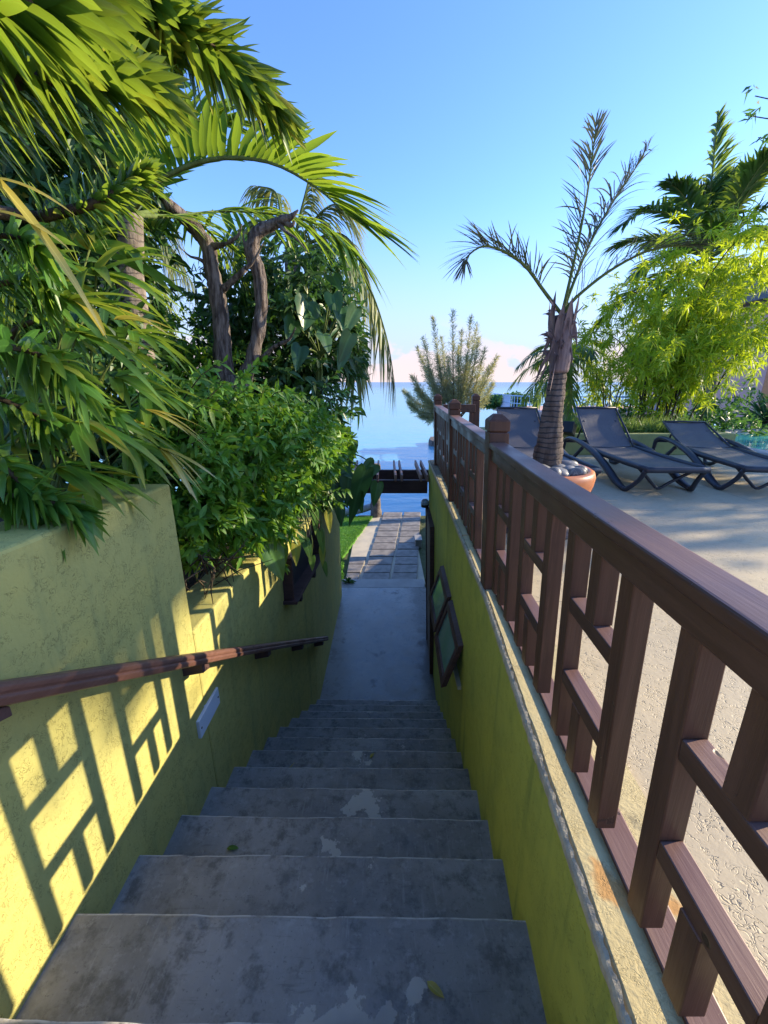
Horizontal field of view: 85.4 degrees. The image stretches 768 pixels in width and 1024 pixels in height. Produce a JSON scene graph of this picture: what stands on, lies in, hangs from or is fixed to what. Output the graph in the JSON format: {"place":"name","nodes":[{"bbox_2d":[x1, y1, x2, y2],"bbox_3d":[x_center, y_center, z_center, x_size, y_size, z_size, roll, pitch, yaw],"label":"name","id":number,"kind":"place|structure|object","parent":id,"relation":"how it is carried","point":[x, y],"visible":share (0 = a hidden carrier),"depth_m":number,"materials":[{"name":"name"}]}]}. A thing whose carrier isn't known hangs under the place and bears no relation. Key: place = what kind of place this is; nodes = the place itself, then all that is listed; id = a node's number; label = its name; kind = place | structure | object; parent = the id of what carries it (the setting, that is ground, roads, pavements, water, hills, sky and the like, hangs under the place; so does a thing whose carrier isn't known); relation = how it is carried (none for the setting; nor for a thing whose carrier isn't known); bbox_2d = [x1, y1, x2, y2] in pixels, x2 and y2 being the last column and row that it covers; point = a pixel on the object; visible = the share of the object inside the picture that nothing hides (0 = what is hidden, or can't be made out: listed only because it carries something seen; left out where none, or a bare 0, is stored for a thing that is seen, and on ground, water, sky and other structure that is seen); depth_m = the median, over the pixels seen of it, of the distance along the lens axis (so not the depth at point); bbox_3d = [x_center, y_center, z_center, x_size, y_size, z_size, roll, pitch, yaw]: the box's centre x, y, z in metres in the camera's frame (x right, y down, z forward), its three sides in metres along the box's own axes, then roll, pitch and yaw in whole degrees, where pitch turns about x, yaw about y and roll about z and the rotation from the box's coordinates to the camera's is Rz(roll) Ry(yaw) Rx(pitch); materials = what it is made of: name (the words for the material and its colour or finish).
{"place":"outdoors","nodes":[
{"label":"outdoors","id":0,"kind":"place"},
{"bbox_2d":[0,504,302,590],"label":"soil ground","id":1,"kind":"structure","parent":0,"point":[191,581],"depth_m":3.06,"materials":[{"name":"brown soil"}]},
{"bbox_2d":[0,212,143,561],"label":"dracaena","id":2,"kind":"object","parent":1,"relation":"on","point":[24,495],"visible":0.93,"depth_m":1.32,"materials":[{"name":"green plant"}]},
{"bbox_2d":[0,49,194,495],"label":"tree","id":3,"kind":"object","parent":1,"relation":"on","point":[82,155],"visible":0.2,"depth_m":2.76,"materials":[{"name":"green plant"}]},
{"bbox_2d":[0,177,216,541],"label":"lady palm","id":4,"kind":"object","parent":1,"relation":"on","point":[77,476],"visible":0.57,"depth_m":1.63,"materials":[{"name":"green plant"}]},
{"bbox_2d":[98,218,196,340],"bbox_3d":[-4.879,-2.340,7.891,3.021,7.626,2.025,0,17,0],"label":"coconut palm","id":5,"kind":"object","parent":1,"relation":"on","point":[173,272],"visible":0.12,"depth_m":7.11,"materials":[{"name":"plant"}]},
{"bbox_2d":[48,287,258,419],"bbox_3d":[-2.441,-1.449,4.221,2.200,1.637,1.647,-7,19,-22],"label":"shrub","id":6,"kind":"object","parent":1,"relation":"on","point":[174,325],"visible":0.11,"depth_m":4.16,"materials":[{"name":"green plant"}]},
{"bbox_2d":[0,0,311,262],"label":"dracaena","id":7,"kind":"object","parent":1,"relation":"on","point":[127,55],"visible":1,"depth_m":1.07,"materials":[{"name":"green plant"}]},
{"bbox_2d":[0,484,341,1018],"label":"garden wall","id":8,"kind":"structure","parent":1,"relation":"on","point":[103,788],"depth_m":1.53,"materials":[{"name":"green paint"}]},
{"bbox_2d":[0,636,328,720],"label":"handrail","id":9,"kind":"object","parent":8,"relation":"attached to","point":[22,689],"visible":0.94,"depth_m":1.35,"materials":[{"name":"brown paint"}]},
{"bbox_2d":[196,687,219,738],"bbox_3d":[-0.972,1.098,2.288,0.036,0.110,0.260,0,17,0],"label":"wall light","id":10,"kind":"object","parent":8,"relation":"attached to","point":[211,705],"visible":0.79,"depth_m":2.26,"materials":[{"name":"white plastic"}]},
{"bbox_2d":[258,491,331,580],"bbox_3d":[-0.664,0.239,3.527,0.259,0.889,1.286,3,18,8],"label":"hanging vine","id":11,"kind":"object","parent":8,"relation":"hanging from","point":[277,563],"visible":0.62,"depth_m":3.41,"materials":[{"name":"green plant"}]},
{"bbox_2d":[283,520,320,604],"bbox_3d":[-0.800,0.491,4.197,0.145,0.520,1.154,1,17,4],"label":"window","id":12,"kind":"structure","parent":8,"relation":"in","point":[297,580],"depth_m":4.03,"materials":[{"name":"black glass"}]},
{"bbox_2d":[307,394,355,514],"bbox_3d":[-0.792,-0.706,5.338,1.029,1.579,1.336,0,17,0],"label":"shrub","id":13,"kind":"object","parent":8,"relation":"on","point":[352,466],"visible":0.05,"depth_m":5.23,"materials":[{"name":"green plant"}]},
{"bbox_2d":[323,419,383,525],"bbox_3d":[-0.460,-0.503,5.168,0.820,1.327,0.481,-5,18,-17],"label":"elephant ear","id":14,"kind":"object","parent":8,"relation":"attached to","point":[357,483],"visible":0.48,"depth_m":5.12},
{"bbox_2d":[0,86,419,543],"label":"feather palm","id":15,"kind":"object","parent":1,"relation":"on","point":[209,139],"visible":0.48,"depth_m":2.41,"materials":[{"name":"green plant"}]},
{"bbox_2d":[108,354,357,602],"bbox_3d":[-0.860,-0.332,3.425,1.314,1.719,3.067,6,18,20],"label":"bush","id":16,"kind":"object","parent":1,"relation":"on","point":[275,436],"visible":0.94,"depth_m":2.54,"materials":[{"name":"green plant"}]},
{"bbox_2d":[159,197,306,491],"bbox_3d":[-1.219,-1.185,3.881,1.182,2.951,0.322,0,17,0],"label":"dead tree","id":17,"kind":"object","parent":1,"relation":"on","point":[218,290],"visible":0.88,"depth_m":3.62,"materials":[{"name":"brown wood"}]},
{"bbox_2d":[158,222,373,427],"bbox_3d":[-1.370,-2.038,4.836,2.555,2.583,2.022,0,17,0],"label":"shrub","id":18,"kind":"object","parent":1,"relation":"on","point":[281,369],"visible":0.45,"depth_m":4.51,"materials":[{"name":"green plant"}]},
{"bbox_2d":[278,272,361,395],"bbox_3d":[-0.656,-1.692,4.172,0.889,1.323,0.503,0,17,0],"label":"philodendron","id":19,"kind":"object","parent":18,"relation":"attached to","point":[347,319],"visible":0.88,"depth_m":4.06,"materials":[{"name":"green plant"}]},
{"bbox_2d":[340,516,372,582],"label":"lawn","id":20,"kind":"structure","parent":0,"point":[345,525],"depth_m":11.27,"materials":[{"name":"green plant"}]},
{"bbox_2d":[218,179,396,426],"bbox_3d":[-1.179,-1.626,6.832,2.768,6.910,1.968,0,17,0],"label":"coconut palm","id":21,"kind":"object","parent":20,"relation":"on","point":[375,318],"visible":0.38,"depth_m":6.18,"materials":[{"name":"green plant"}]},
{"bbox_2d":[341,577,355,583],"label":"weed","id":22,"kind":"object","parent":20,"relation":"on","point":[349,580],"visible":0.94,"depth_m":8.30,"materials":[{"name":"green plant"}]},
{"bbox_2d":[345,504,370,515],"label":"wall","id":23,"kind":"structure","parent":20,"relation":"on","point":[367,507],"depth_m":12.71,"materials":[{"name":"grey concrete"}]},
{"bbox_2d":[320,587,435,700],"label":"landing floor","id":24,"kind":"structure","parent":0,"point":[379,648],"depth_m":6.25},
{"bbox_2d":[0,699,546,1023],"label":"staircase","id":25,"kind":"structure","parent":24,"relation":"on","point":[349,881],"depth_m":1.49,"materials":[{"name":"grey paint"}]},
{"bbox_2d":[227,845,238,849],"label":"fallen leaf","id":26,"kind":"object","parent":25,"relation":"on","point":[232,847],"visible":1,"depth_m":1.85,"materials":[{"name":"green plant"}]},
{"bbox_2d":[427,981,443,997],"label":"fallen leaf","id":27,"kind":"object","parent":25,"relation":"on","point":[434,988],"visible":1,"depth_m":1.15,"materials":[{"name":"green plant"}]},
{"bbox_2d":[425,460,744,1023],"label":"terrace wall","id":28,"kind":"structure","parent":24,"relation":"on","point":[595,960],"depth_m":1.25,"materials":[{"name":"green paint"}]},
{"bbox_2d":[421,498,428,507],"bbox_3d":[0.575,-0.127,5.848,0.116,0.127,0.116,0,17,0],"label":"wall lamp","id":29,"kind":"object","parent":28,"relation":"attached to","point":[424,502],"visible":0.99,"depth_m":5.81,"materials":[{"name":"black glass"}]},
{"bbox_2d":[425,507,433,673],"bbox_3d":[0.639,1.075,5.783,0.136,2.140,0.844,0,17,1],"label":"door","id":30,"kind":"structure","parent":28,"relation":"in","point":[429,525],"depth_m":5.62,"materials":[{"name":"black metal"}]},
{"bbox_2d":[428,565,451,632],"bbox_3d":[0.508,0.798,3.842,0.163,0.386,0.620,0,17,0],"label":"window","id":31,"kind":"structure","parent":28,"relation":"in","point":[440,594],"depth_m":3.79,"materials":[{"name":"green glass"}]},
{"bbox_2d":[434,600,463,689],"bbox_3d":[0.486,1.001,3.193,0.164,0.386,0.620,0,17,0],"label":"window","id":32,"kind":"structure","parent":28,"relation":"in","point":[449,645],"depth_m":3.11,"materials":[{"name":"green glass"}]},
{"bbox_2d":[433,394,767,1023],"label":"wooden railing","id":33,"kind":"object","parent":28,"relation":"on","point":[718,615],"visible":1,"depth_m":0.80,"materials":[{"name":"brown wood"}]},
{"bbox_2d":[342,579,424,586],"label":"threshold floor","id":34,"kind":"structure","parent":0,"point":[389,582],"depth_m":8.26,"materials":[{"name":"grey concrete"}]},
{"bbox_2d":[343,516,425,583],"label":"ground","id":35,"kind":"structure","parent":0,"point":[422,551],"depth_m":10.07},
{"bbox_2d":[370,463,381,517],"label":"stone pillar","id":36,"kind":"structure","parent":35,"relation":"on","point":[376,511],"depth_m":12.60,"materials":[{"name":"grey stone"}]},
{"bbox_2d":[352,460,428,492],"bbox_3d":[-0.070,0.640,6.548,1.860,2.735,1.120,0,17,0],"label":"pergola","id":37,"kind":"object","parent":35,"relation":"on","point":[399,480],"visible":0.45,"depth_m":5.75,"materials":[{"name":"brown wood"}]},
{"bbox_2d":[479,427,735,454],"bbox_3d":[3.400,0.272,7.156,3.700,3.315,1.000,0,17,0],"label":"planter","id":38,"kind":"object","parent":35,"relation":"on","point":[572,448],"visible":0.14,"depth_m":6.23,"materials":[{"name":"green paint"}]},
{"bbox_2d":[563,421,576,436],"bbox_3d":[2.736,-1.230,6.153,0.160,0.230,0.256,13,21,35],"label":"garden light","id":39,"kind":"object","parent":38,"relation":"attached to","point":[569,428],"visible":0.79,"depth_m":6.07,"materials":[{"name":"black plastic"}]},
{"bbox_2d":[563,413,722,432],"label":"ornamental grass","id":40,"kind":"object","parent":38,"relation":"in","point":[643,426],"depth_m":6.45,"materials":[{"name":"green plant"}]},
{"bbox_2d":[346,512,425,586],"bbox_3d":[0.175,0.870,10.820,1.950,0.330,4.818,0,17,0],"label":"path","id":41,"kind":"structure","parent":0,"point":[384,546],"depth_m":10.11,"materials":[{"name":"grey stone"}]},
{"bbox_2d":[414,535,421,547],"bbox_3d":[0.855,0.745,10.473,0.180,0.235,0.380,0,17,0],"label":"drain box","id":42,"kind":"object","parent":41,"relation":"on","point":[418,540],"visible":0.91,"depth_m":10.32,"materials":[{"name":"grey"}]},
{"bbox_2d":[66,382,719,515],"bbox_3d":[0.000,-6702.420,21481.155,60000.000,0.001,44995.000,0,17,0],"label":"sea","id":43,"kind":"structure","parent":0,"point":[386,437],"depth_m":40.08,"materials":[{"name":"liquid"}]},
{"bbox_2d":[428,437,433,445],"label":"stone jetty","id":44,"kind":"object","parent":43,"relation":"in","point":[431,441],"visible":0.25,"depth_m":30.44,"materials":[{"name":"grey stone"}]},
{"bbox_2d":[34,0,767,381],"label":"sky","id":45,"kind":"structure","parent":0,"point":[448,112],"materials":[{"name":"blue"}]},
{"bbox_2d":[482,455,767,977],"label":"terrace floor","id":46,"kind":"structure","parent":0,"point":[726,529],"depth_m":1.72,"materials":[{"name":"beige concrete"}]},
{"bbox_2d":[496,407,601,490],"bbox_3d":[1.720,-0.752,4.700,0.758,0.760,1.867,0,17,0],"label":"sun lounger","id":47,"kind":"object","parent":46,"relation":"on","point":[524,428],"visible":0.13,"depth_m":5.21,"materials":[{"name":"black plastic"}]},
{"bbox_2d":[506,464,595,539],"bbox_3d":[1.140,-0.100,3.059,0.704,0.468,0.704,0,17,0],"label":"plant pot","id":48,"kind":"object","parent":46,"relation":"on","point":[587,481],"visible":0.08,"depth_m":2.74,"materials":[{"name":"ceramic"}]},
{"bbox_2d":[551,467,561,474],"bbox_3d":[1.130,-0.247,2.757,0.100,0.096,0.067,0,17,0],"label":"stone","id":49,"kind":"object","parent":48,"relation":"on","point":[557,470],"visible":0.34,"depth_m":2.73,"materials":[{"name":"grey stone"}]},
{"bbox_2d":[550,467,569,476],"bbox_3d":[1.173,-0.257,2.797,0.162,0.085,0.120,0,17,0],"label":"stone","id":50,"kind":"object","parent":48,"relation":"on","point":[565,473],"visible":0.33,"depth_m":2.75,"materials":[{"name":"grey stone"}]},
{"bbox_2d":[562,465,574,469],"bbox_3d":[1.273,-0.277,2.868,0.124,0.089,0.105,0,17,0],"label":"stone","id":51,"kind":"object","parent":48,"relation":"on","point":[567,467],"visible":0.3,"depth_m":2.83,"materials":[{"name":"grey stone"}]},
{"bbox_2d":[561,460,577,465],"bbox_3d":[1.297,-0.308,2.982,0.191,0.128,0.138,16,23,41],"label":"stone","id":52,"kind":"object","parent":48,"relation":"in","point":[567,463],"visible":0.25,"depth_m":2.94,"materials":[{"name":"grey stone"}]},
{"bbox_2d":[568,467,586,475],"bbox_3d":[1.289,-0.262,2.800,0.130,0.080,0.087,0,17,0],"label":"stone","id":53,"kind":"object","parent":48,"relation":"on","point":[577,471],"visible":0.55,"depth_m":2.76,"materials":[{"name":"grey stone"}]},
{"bbox_2d":[441,109,714,466],"bbox_3d":[1.067,-1.258,2.666,1.587,2.136,0.791,-2,17,-5],"label":"bottle palm","id":54,"kind":"object","parent":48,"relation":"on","point":[561,333],"visible":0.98,"depth_m":2.62,"materials":[{"name":"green plant"}]},
{"bbox_2d":[574,465,587,471],"bbox_3d":[1.350,-0.282,2.887,0.118,0.084,0.081,0,17,0],"label":"stone","id":55,"kind":"object","parent":48,"relation":"on","point":[584,467],"visible":0.29,"depth_m":2.86,"materials":[{"name":"grey stone"}]},
{"bbox_2d":[563,406,710,491],"bbox_3d":[2.760,-0.761,4.729,0.758,0.760,1.867,0,17,0],"label":"sun lounger","id":56,"kind":"object","parent":46,"relation":"on","point":[604,433],"visible":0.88,"depth_m":4.76,"materials":[{"name":"grey fabric"}]},
{"bbox_2d":[652,421,767,489],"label":"sun lounger","id":57,"kind":"object","parent":46,"relation":"on","point":[693,441],"visible":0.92,"depth_m":4.89,"materials":[{"name":"grey fabric"}]},
{"bbox_2d":[717,429,767,454],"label":"round pool","id":58,"kind":"structure","parent":46,"relation":"on","point":[758,444],"depth_m":7.46,"materials":[{"name":"teal liquid"}]},
{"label":"garden ground","id":59,"kind":"structure","parent":0,"visible":0},
{"bbox_2d":[402,309,501,426],"bbox_3d":[2.165,-2.994,13.815,3.300,6.723,1.687,0,17,0],"label":"casuarina tree","id":60,"kind":"object","parent":59,"relation":"on","point":[461,392],"visible":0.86,"depth_m":13.30,"materials":[{"name":"green plant"}]},
{"bbox_2d":[480,390,531,411],"bbox_3d":[8.495,-6.370,29.485,4.319,4.295,2.831,-6,18,-20],"label":"shore shrub","id":61,"kind":"object","parent":59,"relation":"on","point":[495,402],"visible":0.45,"depth_m":28.37,"materials":[{"name":"green plant"}]},
{"bbox_2d":[506,339,611,420],"bbox_3d":[4.057,-2.394,9.774,2.297,3.149,2.416,0,17,0],"label":"palm","id":62,"kind":"object","parent":59,"relation":"on","point":[536,398],"visible":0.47,"depth_m":9.10,"materials":[{"name":"green plant"}]},
{"bbox_2d":[493,393,669,425],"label":"beach building","id":63,"kind":"structure","parent":59,"relation":"on","point":[506,401],"depth_m":25.21,"materials":[{"name":"paint"}]},
{"bbox_2d":[567,304,672,420],"bbox_3d":[4.585,-2.482,8.286,2.059,2.805,2.540,14,22,38],"label":"bamboo","id":64,"kind":"object","parent":59,"relation":"on","point":[604,372],"visible":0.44,"depth_m":8.38,"materials":[{"name":"plant"}]},
{"bbox_2d":[572,195,767,421],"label":"bamboo","id":65,"kind":"object","parent":59,"relation":"on","point":[702,333],"visible":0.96,"depth_m":6.83,"materials":[{"name":"plant"}]},
{"bbox_2d":[590,103,767,423],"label":"royal palm","id":66,"kind":"object","parent":59,"relation":"on","point":[712,200],"visible":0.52,"depth_m":11.42,"materials":[{"name":"green plant"}]},
{"bbox_2d":[617,376,767,435],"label":"shrub","id":67,"kind":"object","parent":59,"relation":"on","point":[720,413],"visible":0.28,"depth_m":8.57,"materials":[{"name":"green plant"}]},
{"bbox_2d":[635,272,767,428],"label":"pink house","id":68,"kind":"structure","parent":59,"relation":"on","point":[763,379],"depth_m":18.84,"materials":[{"name":"orange paint"}]},
{"bbox_2d":[732,392,767,426],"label":"spiky plant","id":69,"kind":"object","parent":59,"relation":"on","point":[756,408],"visible":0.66,"depth_m":9.18,"materials":[{"name":"green plant"}]},
{"bbox_2d":[739,85,767,155],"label":"feathery tree","id":70,"kind":"object","parent":59,"relation":"on","point":[753,114],"visible":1,"depth_m":4.02,"materials":[{"name":"green plant"}]}
]}

